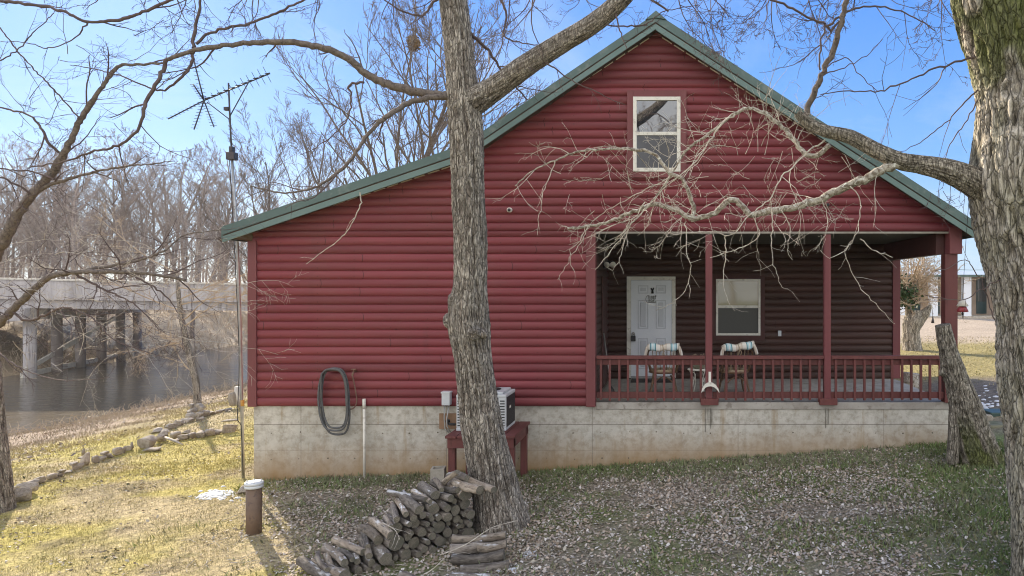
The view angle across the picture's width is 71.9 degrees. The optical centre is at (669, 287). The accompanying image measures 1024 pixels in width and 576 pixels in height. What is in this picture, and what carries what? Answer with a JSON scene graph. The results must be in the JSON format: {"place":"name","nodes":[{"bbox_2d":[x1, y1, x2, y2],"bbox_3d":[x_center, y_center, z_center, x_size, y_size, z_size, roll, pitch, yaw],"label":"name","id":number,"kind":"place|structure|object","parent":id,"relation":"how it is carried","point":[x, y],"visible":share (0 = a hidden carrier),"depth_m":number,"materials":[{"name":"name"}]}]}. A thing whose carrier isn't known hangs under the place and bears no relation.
{"place":"outdoors","nodes":[
{"label":"outdoors","id":0,"kind":"place"},
{"bbox_2d":[3,344,246,434],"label":"river","id":1,"kind":"structure","parent":0,"point":[54,400],"depth_m":34.99,"materials":[{"name":"liquid"}]},
{"bbox_2d":[0,458,319,575],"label":"grass","id":2,"kind":"structure","parent":0,"point":[140,495],"depth_m":9.68,"materials":[{"name":"yellow plant"}]},
{"bbox_2d":[430,465,445,481],"bbox_3d":[-3.513,2.828,10.350,0.200,0.215,0.200,0,0,-10],"label":"cinder block","id":3,"kind":"object","parent":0,"point":[439,472],"depth_m":10.26,"materials":[{"name":"concrete"}]},
{"bbox_2d":[0,0,982,282],"label":"sky","id":4,"kind":"structure","parent":0,"point":[867,28],"materials":[{"name":"blue"}]},
{"bbox_2d":[0,310,1010,575],"bbox_3d":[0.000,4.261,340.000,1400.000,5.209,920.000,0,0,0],"label":"ground","id":5,"kind":"structure","parent":0,"point":[978,328],"depth_m":9.47,"materials":[{"name":"soil"}]},
{"bbox_2d":[0,154,44,277],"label":"bare tree","id":6,"kind":"object","parent":5,"relation":"on","point":[12,268],"visible":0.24,"depth_m":89.25,"materials":[{"name":"brown plant"}]},
{"bbox_2d":[0,178,46,277],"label":"bare tree","id":7,"kind":"object","parent":5,"relation":"on","point":[6,257],"visible":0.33,"depth_m":74.67,"materials":[{"name":"brown plant"}]},
{"bbox_2d":[14,487,32,502],"bbox_3d":[-10.241,3.292,10.778,0.277,0.274,0.188,0,0,6],"label":"stone","id":8,"kind":"object","parent":5,"relation":"on","point":[23,494],"visible":0.73,"depth_m":10.75,"materials":[{"name":"stone"}]},
{"bbox_2d":[0,134,47,277],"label":"bare tree","id":9,"kind":"object","parent":5,"relation":"on","point":[1,273],"visible":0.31,"depth_m":87.71,"materials":[{"name":"brown plant"}]},
{"bbox_2d":[0,138,62,277],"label":"bare tree","id":10,"kind":"object","parent":5,"relation":"on","point":[28,266],"visible":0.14,"depth_m":94.95,"materials":[{"name":"brown plant"}]},
{"bbox_2d":[0,171,67,277],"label":"bare tree","id":11,"kind":"object","parent":5,"relation":"on","point":[35,245],"visible":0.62,"depth_m":69.15,"materials":[{"name":"brown plant"}]},
{"bbox_2d":[0,137,85,278],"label":"bare tree","id":12,"kind":"object","parent":5,"relation":"on","point":[34,201],"visible":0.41,"depth_m":75.39,"materials":[{"name":"brown plant"}]},
{"bbox_2d":[15,190,89,278],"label":"bare tree","id":13,"kind":"object","parent":5,"relation":"on","point":[40,272],"visible":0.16,"depth_m":81.10,"materials":[{"name":"brown plant"}]},
{"bbox_2d":[16,148,90,277],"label":"bare tree","id":14,"kind":"object","parent":5,"relation":"on","point":[44,270],"visible":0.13,"depth_m":78.00,"materials":[{"name":"brown plant"}]},
{"bbox_2d":[24,142,97,278],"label":"bare tree","id":15,"kind":"object","parent":5,"relation":"on","point":[59,236],"visible":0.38,"depth_m":76.46,"materials":[{"name":"brown plant"}]},
{"bbox_2d":[18,133,124,279],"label":"bare tree","id":16,"kind":"object","parent":5,"relation":"on","point":[92,216],"visible":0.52,"depth_m":71.07,"materials":[{"name":"brown plant"}]},
{"bbox_2d":[27,128,124,278],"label":"bare tree","id":17,"kind":"object","parent":5,"relation":"on","point":[85,199],"visible":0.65,"depth_m":62.39,"materials":[{"name":"brown plant"}]},
{"bbox_2d":[43,185,110,317],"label":"bare tree","id":18,"kind":"object","parent":5,"relation":"on","point":[77,245],"visible":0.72,"depth_m":59.35,"materials":[{"name":"brown plant"}]},
{"bbox_2d":[64,171,155,274],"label":"bare tree","id":19,"kind":"object","parent":5,"relation":"on","point":[100,247],"visible":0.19,"depth_m":91.54,"materials":[{"name":"brown plant"}]},
{"bbox_2d":[73,138,151,279],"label":"bare tree","id":20,"kind":"object","parent":5,"relation":"on","point":[122,174],"visible":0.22,"depth_m":90.42,"materials":[{"name":"brown plant"}]},
{"bbox_2d":[64,149,172,279],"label":"bare tree","id":21,"kind":"object","parent":5,"relation":"on","point":[116,224],"visible":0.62,"depth_m":75.86,"materials":[{"name":"brown plant"}]},
{"bbox_2d":[79,129,162,280],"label":"bare tree","id":22,"kind":"object","parent":5,"relation":"on","point":[136,156],"visible":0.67,"depth_m":75.86,"materials":[{"name":"brown plant"}]},
{"bbox_2d":[0,278,246,377],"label":"road bridge","id":23,"kind":"structure","parent":5,"relation":"on","point":[81,360],"depth_m":38.22,"materials":[{"name":"concrete"}]},
{"bbox_2d":[0,308,246,435],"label":"undergrowth","id":24,"kind":"object","parent":5,"relation":"on","point":[209,336],"visible":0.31,"depth_m":50.84,"materials":[{"name":"plant"}]},
{"bbox_2d":[72,126,175,280],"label":"bare tree","id":25,"kind":"object","parent":5,"relation":"on","point":[132,234],"visible":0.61,"depth_m":75.07,"materials":[{"name":"brown plant"}]},
{"bbox_2d":[8,388,246,464],"bbox_3d":[-17.608,4.277,27.003,11.254,1.875,30.071,0,0,0],"label":"bank debris","id":26,"kind":"object","parent":5,"relation":"on","point":[60,443],"visible":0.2,"depth_m":18.60,"materials":[{"name":"brown plant"}]},
{"bbox_2d":[8,382,246,466],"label":"grass","id":27,"kind":"structure","parent":5,"relation":"on","point":[110,418],"depth_m":19.53,"materials":[{"name":"plant"}]},
{"bbox_2d":[12,401,253,480],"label":"grass","id":28,"kind":"structure","parent":5,"relation":"on","point":[146,455],"depth_m":13.80,"materials":[{"name":"plant"}]},
{"bbox_2d":[93,137,192,269],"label":"bare tree","id":29,"kind":"object","parent":5,"relation":"on","point":[171,256],"visible":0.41,"depth_m":88.28,"materials":[{"name":"brown plant"}]},
{"bbox_2d":[100,181,187,280],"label":"bare tree","id":30,"kind":"object","parent":5,"relation":"on","point":[145,231],"visible":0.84,"depth_m":67.71,"materials":[{"name":"brown plant"}]},
{"bbox_2d":[107,151,186,280],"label":"bare tree","id":31,"kind":"object","parent":5,"relation":"on","point":[153,270],"visible":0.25,"depth_m":95.47,"materials":[{"name":"brown plant"}]},
{"bbox_2d":[137,435,157,448],"bbox_3d":[-11.086,3.281,14.457,0.331,0.300,0.364,6,-1,-9],"label":"stone","id":32,"kind":"object","parent":5,"relation":"on","point":[146,442],"visible":0.88,"depth_m":14.34,"materials":[{"name":"stone"}]},
{"bbox_2d":[0,0,301,513],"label":"leaning tree","id":33,"kind":"object","parent":5,"relation":"on","point":[7,491],"visible":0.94,"depth_m":10.12,"materials":[{"name":"brown plant"}]},
{"bbox_2d":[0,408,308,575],"bbox_3d":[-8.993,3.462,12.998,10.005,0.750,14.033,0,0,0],"label":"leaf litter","id":34,"kind":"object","parent":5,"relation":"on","point":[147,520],"visible":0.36,"depth_m":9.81,"materials":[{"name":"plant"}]},
{"bbox_2d":[69,189,246,409],"bbox_3d":[-14.498,0.428,20.017,6.690,6.812,4.312,0,0,0],"label":"sapling","id":35,"kind":"object","parent":5,"relation":"on","point":[194,379],"visible":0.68,"depth_m":20.50,"materials":[{"name":"brown plant"}]},
{"bbox_2d":[129,148,196,281],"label":"bare tree","id":36,"kind":"object","parent":5,"relation":"on","point":[166,258],"visible":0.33,"depth_m":92.66,"materials":[{"name":"brown plant"}]},
{"bbox_2d":[0,176,329,282],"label":"woods","id":37,"kind":"object","parent":5,"relation":"on","point":[232,268],"visible":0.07,"depth_m":119.92,"materials":[{"name":"brown plant"}]},
{"bbox_2d":[139,134,229,310],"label":"bare tree","id":38,"kind":"object","parent":5,"relation":"on","point":[188,213],"visible":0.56,"depth_m":75.50,"materials":[{"name":"brown plant"}]},
{"bbox_2d":[154,189,215,314],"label":"bare tree","id":39,"kind":"object","parent":5,"relation":"on","point":[183,244],"visible":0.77,"depth_m":68.34,"materials":[{"name":"brown plant"}]},
{"bbox_2d":[154,144,223,311],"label":"bare tree","id":40,"kind":"object","parent":5,"relation":"on","point":[173,209],"visible":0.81,"depth_m":73.78,"materials":[{"name":"brown plant"}]},
{"bbox_2d":[164,168,229,338],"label":"bare tree","id":41,"kind":"object","parent":5,"relation":"on","point":[200,247],"visible":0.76,"depth_m":58.95,"materials":[{"name":"brown plant"}]},
{"bbox_2d":[162,148,241,281],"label":"bare tree","id":42,"kind":"object","parent":5,"relation":"on","point":[196,163],"visible":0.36,"depth_m":89.80,"materials":[{"name":"brown plant"}]},
{"bbox_2d":[186,163,246,281],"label":"bare tree","id":43,"kind":"object","parent":5,"relation":"on","point":[220,276],"visible":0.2,"depth_m":92.29,"materials":[{"name":"brown plant"}]},
{"bbox_2d":[168,61,270,477],"bbox_3d":[-7.548,-0.181,11.452,1.479,7.227,0.641,0,0,-30],"label":"antenna mast","id":44,"kind":"object","parent":5,"relation":"on","point":[232,155],"visible":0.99,"depth_m":11.60,"materials":[{"name":"metal"}]},
{"bbox_2d":[180,147,262,311],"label":"bare tree","id":45,"kind":"object","parent":5,"relation":"on","point":[227,215],"visible":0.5,"depth_m":75.02,"materials":[{"name":"brown plant"}]},
{"bbox_2d":[189,138,265,311],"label":"bare tree","id":46,"kind":"object","parent":5,"relation":"on","point":[225,270],"visible":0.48,"depth_m":75.58,"materials":[{"name":"brown plant"}]},
{"bbox_2d":[244,479,263,535],"bbox_3d":[-5.530,3.008,9.073,0.230,0.897,0.230,0,0,0],"label":"well pipe","id":47,"kind":"object","parent":5,"relation":"on","point":[253,488],"visible":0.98,"depth_m":9.00,"materials":[{"name":"brown paint"}]},
{"bbox_2d":[190,100,330,282],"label":"bare tree","id":48,"kind":"object","parent":5,"relation":"on","point":[270,178],"visible":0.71,"depth_m":41.01,"materials":[{"name":"brown plant"}]},
{"bbox_2d":[296,556,331,575],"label":"firewood log","id":49,"kind":"object","parent":5,"relation":"on","point":[308,566],"visible":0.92,"depth_m":7.70,"materials":[{"name":"wood"}]},
{"bbox_2d":[260,76,385,206],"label":"bare tree","id":50,"kind":"object","parent":5,"relation":"on","point":[322,164],"visible":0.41,"depth_m":45.01,"materials":[{"name":"brown plant"}]},
{"bbox_2d":[311,558,350,575],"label":"firewood log","id":51,"kind":"object","parent":5,"relation":"on","point":[336,571],"visible":0.51,"depth_m":7.49,"materials":[{"name":"wood"}]},
{"bbox_2d":[347,558,361,573],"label":"firewood log","id":52,"kind":"object","parent":5,"relation":"on","point":[354,568],"visible":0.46,"depth_m":7.70,"materials":[{"name":"wood"}]},
{"bbox_2d":[349,550,360,564],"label":"firewood log","id":53,"kind":"object","parent":52,"relation":"on","point":[357,561],"visible":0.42,"depth_m":7.75,"materials":[{"name":"wood"}]},
{"bbox_2d":[331,535,365,555],"bbox_3d":[-3.738,3.002,7.954,0.597,0.095,0.093,2,4,34],"label":"firewood log","id":54,"kind":"object","parent":53,"relation":"on","point":[346,544],"visible":1,"depth_m":7.92,"materials":[{"name":"wood"}]},
{"bbox_2d":[1,0,719,534],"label":"bare tree","id":55,"kind":"object","parent":5,"relation":"on","point":[469,96],"visible":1,"depth_m":8.80,"materials":[{"name":"brown plant"}]},
{"bbox_2d":[255,0,554,202],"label":"bare tree","id":56,"kind":"object","parent":5,"relation":"on","point":[442,122],"visible":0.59,"depth_m":29.35,"materials":[{"name":"brown plant"}]},
{"bbox_2d":[409,547,421,557],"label":"firewood log","id":57,"kind":"object","parent":5,"relation":"on","point":[416,553],"visible":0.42,"depth_m":8.07,"materials":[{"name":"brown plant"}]},
{"bbox_2d":[404,534,418,548],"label":"firewood log","id":58,"kind":"object","parent":57,"relation":"on","point":[413,542],"visible":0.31,"depth_m":8.14,"materials":[{"name":"wood"}]},
{"bbox_2d":[408,525,426,536],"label":"firewood log","id":59,"kind":"object","parent":58,"relation":"on","point":[419,530],"visible":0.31,"depth_m":8.14,"materials":[{"name":"wood"}]},
{"bbox_2d":[397,506,419,527],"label":"firewood log","id":60,"kind":"object","parent":59,"relation":"on","point":[416,523],"visible":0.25,"depth_m":8.16,"materials":[{"name":"brown wood"}]},
{"bbox_2d":[395,503,416,521],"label":"firewood log","id":61,"kind":"object","parent":60,"relation":"on","point":[413,516],"visible":0.47,"depth_m":8.06,"materials":[{"name":"wood"}]},
{"bbox_2d":[398,490,423,513],"bbox_3d":[-3.179,2.601,8.321,0.137,0.123,0.660,19,-10,-37],"label":"firewood log","id":62,"kind":"object","parent":61,"relation":"on","point":[411,504],"visible":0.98,"depth_m":8.16,"materials":[{"name":"brown wood"}]},
{"bbox_2d":[424,543,436,553],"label":"firewood log","id":63,"kind":"object","parent":5,"relation":"on","point":[432,549],"visible":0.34,"depth_m":8.18,"materials":[{"name":"brown wood"}]},
{"bbox_2d":[423,533,443,545],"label":"firewood log","id":64,"kind":"object","parent":63,"relation":"on","point":[438,540],"visible":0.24,"depth_m":8.26,"materials":[{"name":"brown wood"}]},
{"bbox_2d":[417,517,444,532],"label":"firewood log","id":65,"kind":"object","parent":64,"relation":"on","point":[439,527],"visible":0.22,"depth_m":8.34,"materials":[{"name":"brown wood"}]},
{"bbox_2d":[437,509,451,521],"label":"firewood log","id":66,"kind":"object","parent":65,"relation":"on","point":[446,516],"visible":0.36,"depth_m":8.34,"materials":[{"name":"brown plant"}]},
{"bbox_2d":[423,493,450,511],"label":"firewood log","id":67,"kind":"object","parent":66,"relation":"on","point":[444,506],"visible":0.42,"depth_m":8.36,"materials":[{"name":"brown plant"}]},
{"bbox_2d":[417,481,439,499],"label":"firewood log","id":68,"kind":"object","parent":67,"relation":"on","point":[424,487],"visible":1,"depth_m":8.51,"materials":[{"name":"brown wood"}]},
{"bbox_2d":[456,525,473,534],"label":"firewood log","id":69,"kind":"object","parent":5,"relation":"on","point":[465,530],"visible":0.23,"depth_m":8.55,"materials":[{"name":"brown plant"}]},
{"bbox_2d":[457,514,472,526],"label":"firewood log","id":70,"kind":"object","parent":69,"relation":"on","point":[467,522],"visible":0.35,"depth_m":8.52,"materials":[{"name":"brown wood"}]},
{"bbox_2d":[459,508,474,518],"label":"firewood log","id":71,"kind":"object","parent":70,"relation":"on","point":[470,513],"visible":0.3,"depth_m":8.55,"materials":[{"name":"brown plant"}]},
{"bbox_2d":[445,492,469,509],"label":"firewood log","id":72,"kind":"object","parent":71,"relation":"on","point":[462,504],"visible":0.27,"depth_m":8.58,"materials":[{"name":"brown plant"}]},
{"bbox_2d":[441,480,469,500],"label":"firewood log","id":73,"kind":"object","parent":72,"relation":"on","point":[462,495],"visible":0.42,"depth_m":8.49,"materials":[{"name":"wood"}]},
{"bbox_2d":[449,478,483,494],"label":"firewood log","id":74,"kind":"object","parent":73,"relation":"on","point":[467,487],"visible":0.88,"depth_m":8.41,"materials":[{"name":"wood"}]},
{"bbox_2d":[449,540,482,554],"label":"firewood log","id":75,"kind":"object","parent":5,"relation":"on","point":[471,548],"visible":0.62,"depth_m":7.92,"materials":[{"name":"brown wood"}]},
{"bbox_2d":[451,549,504,564],"bbox_3d":[-2.199,3.099,7.825,0.586,0.160,0.127,-4,18,-5],"label":"firewood log","id":76,"kind":"object","parent":5,"relation":"on","point":[462,559],"visible":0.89,"depth_m":7.78,"materials":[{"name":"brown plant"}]},
{"bbox_2d":[477,539,506,552],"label":"firewood log","id":77,"kind":"object","parent":76,"relation":"on","point":[488,547],"visible":0.88,"depth_m":7.89,"materials":[{"name":"wood"}]},
{"bbox_2d":[460,560,508,572],"bbox_3d":[-2.075,3.150,7.661,0.524,0.169,0.135,-3,38,-9],"label":"firewood log","id":78,"kind":"object","parent":5,"relation":"on","point":[474,568],"visible":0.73,"depth_m":7.64,"materials":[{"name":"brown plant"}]},
{"bbox_2d":[445,421,529,476],"bbox_3d":[-2.845,2.744,10.765,1.042,1.060,1.130,0,0,0],"label":"wooden stand","id":79,"kind":"object","parent":5,"relation":"on","point":[516,432],"visible":0.46,"depth_m":10.39,"materials":[{"name":"paint"}]},
{"bbox_2d":[456,387,514,430],"bbox_3d":[-2.918,1.905,10.860,0.773,0.608,0.640,0,0,0],"label":"heat pump","id":80,"kind":"object","parent":79,"relation":"on","point":[506,397],"visible":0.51,"depth_m":10.64,"materials":[{"name":"white metal"}]},
{"bbox_2d":[86,440,1010,575],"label":"weeds","id":81,"kind":"object","parent":5,"relation":"on","point":[946,468],"visible":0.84,"depth_m":9.60,"materials":[{"name":"green plant"}]},
{"bbox_2d":[152,448,1010,575],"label":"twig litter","id":82,"kind":"object","parent":5,"relation":"on","point":[625,520],"visible":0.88,"depth_m":8.80,"materials":[{"name":"wood"}]},
{"bbox_2d":[189,385,998,572],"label":"snow","id":83,"kind":"structure","parent":5,"relation":"on","point":[215,493],"depth_m":10.70,"materials":[{"name":"snow"}]},
{"bbox_2d":[218,11,973,479],"bbox_3d":[-1.208,0.048,14.810,12.632,9.103,7.480,0,0,0],"label":"log cabin","id":84,"kind":"object","parent":5,"relation":"on","point":[366,301],"visible":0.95,"depth_m":11.38,"materials":[{"name":"red wood"}]},
{"bbox_2d":[317,367,356,435],"bbox_3d":[-5.500,1.878,11.273,0.634,1.135,0.136,0,0,0],"label":"garden hose","id":85,"kind":"object","parent":84,"relation":"hanging from","point":[323,420],"visible":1,"depth_m":11.26,"materials":[{"name":"rubber"}]},
{"bbox_2d":[602,276,606,387],"bbox_3d":[-1.279,0.836,13.350,0.028,2.113,0.900,0,0,0],"label":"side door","id":86,"kind":"structure","parent":84,"relation":"in","point":[604,279],"depth_m":13.18,"materials":[{"name":"wood"}]},
{"bbox_2d":[627,277,674,378],"bbox_3d":[-0.396,0.832,14.320,1.024,2.147,0.139,0,0,0],"label":"door","id":87,"kind":"structure","parent":84,"relation":"in","point":[649,324],"depth_m":14.34,"materials":[{"name":"white paint"}]},
{"bbox_2d":[627,90,685,177],"bbox_3d":[-0.220,-2.560,11.355,0.987,1.452,0.060,0,0,0],"label":"window","id":88,"kind":"structure","parent":84,"relation":"in","point":[647,109],"depth_m":11.35,"materials":[{"name":"white paint"}]},
{"bbox_2d":[647,350,679,391],"bbox_3d":[-0.118,1.475,12.320,0.661,0.861,0.597,0,0,0],"label":"rattan chair","id":89,"kind":"object","parent":84,"relation":"on","point":[668,370],"visible":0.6,"depth_m":12.15,"materials":[{"name":"wicker"}]},
{"bbox_2d":[644,343,682,354],"bbox_3d":[-0.118,1.093,12.050,0.706,0.252,0.200,0,0,0],"label":"chair cushion","id":90,"kind":"object","parent":89,"relation":"on","point":[672,347],"visible":0.97,"depth_m":11.97,"materials":[{"name":"fabric"}]},
{"bbox_2d":[716,349,753,391],"bbox_3d":[1.163,1.475,12.321,0.661,0.861,0.597,0,0,-9],"label":"rattan chair","id":91,"kind":"object","parent":84,"relation":"on","point":[740,370],"visible":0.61,"depth_m":12.17,"materials":[{"name":"wicker"}]},
{"bbox_2d":[720,341,757,354],"bbox_3d":[1.207,1.083,12.051,0.706,0.252,0.200,-5,1,-9],"label":"chair cushion","id":92,"kind":"object","parent":91,"relation":"on","point":[749,345],"visible":0.98,"depth_m":11.97,"materials":[{"name":"fabric"}]},
{"bbox_2d":[712,275,764,339],"bbox_3d":[1.432,0.415,14.355,1.123,1.375,0.060,0,0,0],"label":"window","id":93,"kind":"structure","parent":84,"relation":"in","point":[749,298],"depth_m":14.35,"materials":[{"name":"white paint"}]},
{"bbox_2d":[225,443,1010,575],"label":"leaf litter","id":94,"kind":"object","parent":5,"relation":"on","point":[707,503],"visible":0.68,"depth_m":8.80,"materials":[{"name":"brown plant"}]},
{"bbox_2d":[492,0,1023,575],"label":"old tree","id":95,"kind":"object","parent":5,"relation":"on","point":[988,180],"visible":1,"depth_m":6.34,"materials":[{"name":"brown plant"}]},
{"bbox_2d":[900,246,978,350],"bbox_3d":[7.756,-0.032,21.410,3.241,4.394,3.113,0,0,0],"label":"bare tree","id":96,"kind":"object","parent":5,"relation":"on","point":[914,321],"visible":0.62,"depth_m":21.15,"materials":[{"name":"brown plant"}]},
{"bbox_2d":[900,271,994,317],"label":"roadside building","id":97,"kind":"structure","parent":5,"relation":"on","point":[978,304],"depth_m":46.52,"materials":[{"name":"metal"}]},
{"bbox_2d":[976,278,986,313],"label":"door","id":98,"kind":"structure","parent":97,"relation":"in","point":[981,297],"depth_m":46.53,"materials":[{"name":"grey"}]},
{"bbox_2d":[898,336,996,390],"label":"grass","id":99,"kind":"structure","parent":5,"relation":"on","point":[965,338],"depth_m":21.03,"materials":[{"name":"plant"}]},
{"bbox_2d":[935,323,1005,467],"bbox_3d":[4.535,1.770,10.309,1.191,2.497,0.677,0,0,0],"label":"dead tree","id":100,"kind":"object","parent":5,"relation":"on","point":[971,439],"visible":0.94,"depth_m":10.05,"materials":[{"name":"brown plant"}]},
{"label":"firewood log","id":101,"kind":"object","parent":5,"relation":"on","visible":0},
{"bbox_2d":[451,531,506,543],"bbox_3d":[-2.269,2.980,8.125,0.626,0.137,0.116,-3,40,-5],"label":"firewood log","id":102,"kind":"object","parent":101,"relation":"on","point":[489,537],"visible":0.84,"depth_m":8.09,"materials":[{"name":"wood"}]},
{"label":"firewood log","id":103,"kind":"object","parent":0,"visible":0},
{"bbox_2d":[359,538,391,565],"bbox_3d":[-3.455,3.078,8.023,0.168,0.189,0.680,16,-9,-42],"label":"firewood log","id":104,"kind":"object","parent":103,"relation":"on","point":[381,553],"visible":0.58,"depth_m":7.81,"materials":[{"name":"brown wood"}]},
{"bbox_2d":[357,524,382,544],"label":"firewood log","id":105,"kind":"object","parent":104,"relation":"on","point":[372,533],"visible":0.93,"depth_m":8.04,"materials":[{"name":"wood"}]},
{"bbox_2d":[368,517,394,539],"bbox_3d":[-3.408,2.826,8.059,0.100,0.122,0.570,-1,4,-44],"label":"firewood log","id":106,"kind":"object","parent":105,"relation":"on","point":[382,528],"visible":0.95,"depth_m":7.98,"materials":[{"name":"wood"}]},
{"bbox_2d":[377,530,403,550],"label":"firewood log","id":107,"kind":"object","parent":104,"relation":"on","point":[390,544],"visible":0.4,"depth_m":7.97,"materials":[{"name":"brown wood"}]},
{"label":"firewood log","id":108,"kind":"object","parent":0,"visible":0},
{"bbox_2d":[320,543,347,566],"bbox_3d":[-3.854,3.075,7.870,0.127,0.106,0.652,-3,1,-45],"label":"firewood log","id":109,"kind":"object","parent":108,"relation":"on","point":[339,557],"visible":0.96,"depth_m":7.81,"materials":[{"name":"wood"}]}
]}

